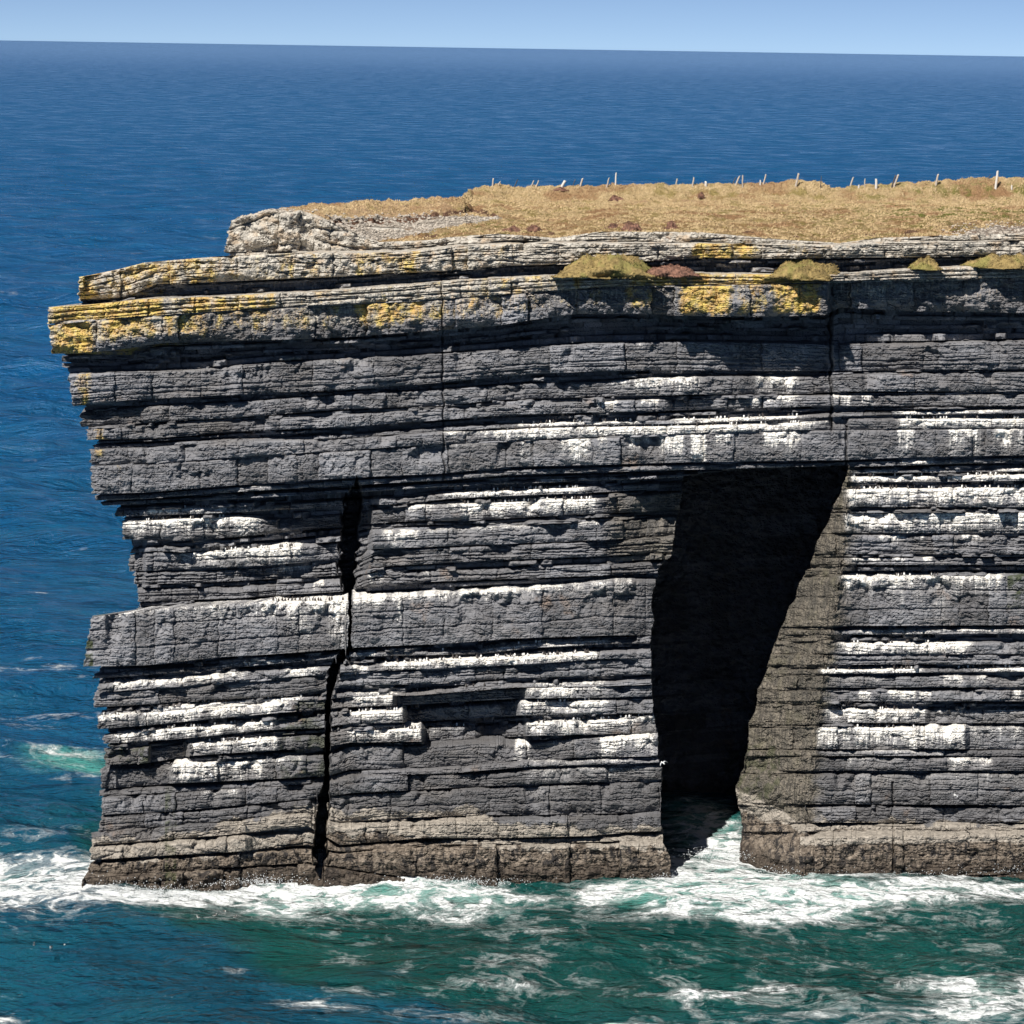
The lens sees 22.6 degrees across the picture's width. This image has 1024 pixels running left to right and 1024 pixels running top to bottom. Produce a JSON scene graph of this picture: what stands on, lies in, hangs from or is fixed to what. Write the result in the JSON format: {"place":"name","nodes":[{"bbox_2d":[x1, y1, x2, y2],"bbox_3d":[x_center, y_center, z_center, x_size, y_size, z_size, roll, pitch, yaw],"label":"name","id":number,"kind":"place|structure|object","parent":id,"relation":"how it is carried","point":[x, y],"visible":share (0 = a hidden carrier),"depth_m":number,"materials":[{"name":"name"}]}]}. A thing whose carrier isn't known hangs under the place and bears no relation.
{"place":"outdoors","nodes":[
{"label":"outdoors","id":0,"kind":"place"},
{"bbox_2d":[0,40,1023,1023],"bbox_3d":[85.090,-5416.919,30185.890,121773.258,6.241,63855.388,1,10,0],"label":"sea","id":1,"kind":"structure","parent":0,"point":[120,154],"depth_m":411.74,"materials":[{"name":"liquid"}]},
{"bbox_2d":[24,840,1021,901],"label":"sea spray","id":2,"kind":"object","parent":1,"relation":"on","point":[477,880],"visible":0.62,"depth_m":254.81,"materials":[{"name":"white liquid"}]},
{"bbox_2d":[0,0,1023,55],"label":"sky","id":3,"kind":"structure","parent":0,"point":[901,27],"materials":[{"name":"blue"}]},
{"bbox_2d":[47,210,1023,890],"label":"cliff","id":4,"kind":"structure","parent":0,"point":[341,408],"depth_m":253.94,"materials":[{"name":"grey stone"}]},
{"bbox_2d":[103,412,1018,741],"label":"bird colony","id":5,"kind":"object","parent":4,"relation":"on","point":[583,638],"visible":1,"depth_m":254.63,"materials":[{"name":"white"}]},
{"bbox_2d":[552,253,661,278],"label":"turf mound","id":6,"kind":"object","parent":4,"relation":"on","point":[607,266],"visible":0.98,"depth_m":245.06,"materials":[{"name":"plant"}]},
{"bbox_2d":[239,207,1023,240],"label":"gravel","id":7,"kind":"structure","parent":4,"relation":"on","point":[356,227],"depth_m":256.16,"materials":[{"name":"grey gravel"}]},
{"bbox_2d":[646,263,701,277],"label":"heather clump","id":8,"kind":"object","parent":4,"relation":"on","point":[672,270],"visible":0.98,"depth_m":246.51,"materials":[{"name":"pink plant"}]},
{"bbox_2d":[762,258,839,280],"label":"turf mound","id":9,"kind":"object","parent":4,"relation":"on","point":[797,269],"visible":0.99,"depth_m":247.02,"materials":[{"name":"plant"}]},
{"bbox_2d":[908,255,942,270],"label":"turf mound","id":10,"kind":"object","parent":4,"relation":"on","point":[927,262],"visible":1,"depth_m":249.38,"materials":[{"name":"plant"}]},
{"bbox_2d":[960,253,1023,268],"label":"turf mound","id":11,"kind":"object","parent":4,"relation":"on","point":[997,261],"visible":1,"depth_m":250.35,"materials":[{"name":"plant"}]},
{"bbox_2d":[231,176,1023,242],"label":"grassland","id":12,"kind":"structure","parent":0,"point":[801,194],"depth_m":276.75,"materials":[{"name":"yellow plant"}]},
{"bbox_2d":[502,226,520,231],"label":"heather clump","id":13,"kind":"object","parent":12,"relation":"on","point":[513,228],"visible":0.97,"depth_m":251.18,"materials":[{"name":"brown plant"}]},
{"bbox_2d":[525,225,543,231],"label":"heather clump","id":14,"kind":"object","parent":12,"relation":"on","point":[532,228],"visible":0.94,"depth_m":255.09,"materials":[{"name":"brown plant"}]},
{"bbox_2d":[554,187,568,190],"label":"heather clump","id":15,"kind":"object","parent":12,"relation":"on","point":[561,189],"visible":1,"depth_m":296.92,"materials":[{"name":"brown plant"}]},
{"bbox_2d":[608,223,621,227],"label":"heather clump","id":16,"kind":"object","parent":12,"relation":"on","point":[611,225],"visible":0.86,"depth_m":254.09,"materials":[{"name":"brown plant"}]},
{"bbox_2d":[608,195,623,200],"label":"heather clump","id":17,"kind":"object","parent":12,"relation":"on","point":[614,197],"visible":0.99,"depth_m":294.36,"materials":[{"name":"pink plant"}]},
{"bbox_2d":[620,222,642,230],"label":"heather clump","id":18,"kind":"object","parent":12,"relation":"on","point":[631,226],"visible":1,"depth_m":250.25,"materials":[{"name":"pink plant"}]},
{"bbox_2d":[665,220,679,228],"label":"heather clump","id":19,"kind":"object","parent":12,"relation":"on","point":[670,224],"visible":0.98,"depth_m":254.56,"materials":[{"name":"brown plant"}]},
{"bbox_2d":[698,192,705,198],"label":"heather clump","id":20,"kind":"object","parent":12,"relation":"on","point":[701,195],"visible":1,"depth_m":295.61,"materials":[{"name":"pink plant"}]},
{"bbox_2d":[994,171,998,188],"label":"fence post","id":21,"kind":"object","parent":12,"relation":"on","point":[996,180],"visible":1,"depth_m":299.34,"materials":[{"name":"white wood"}]}
]}

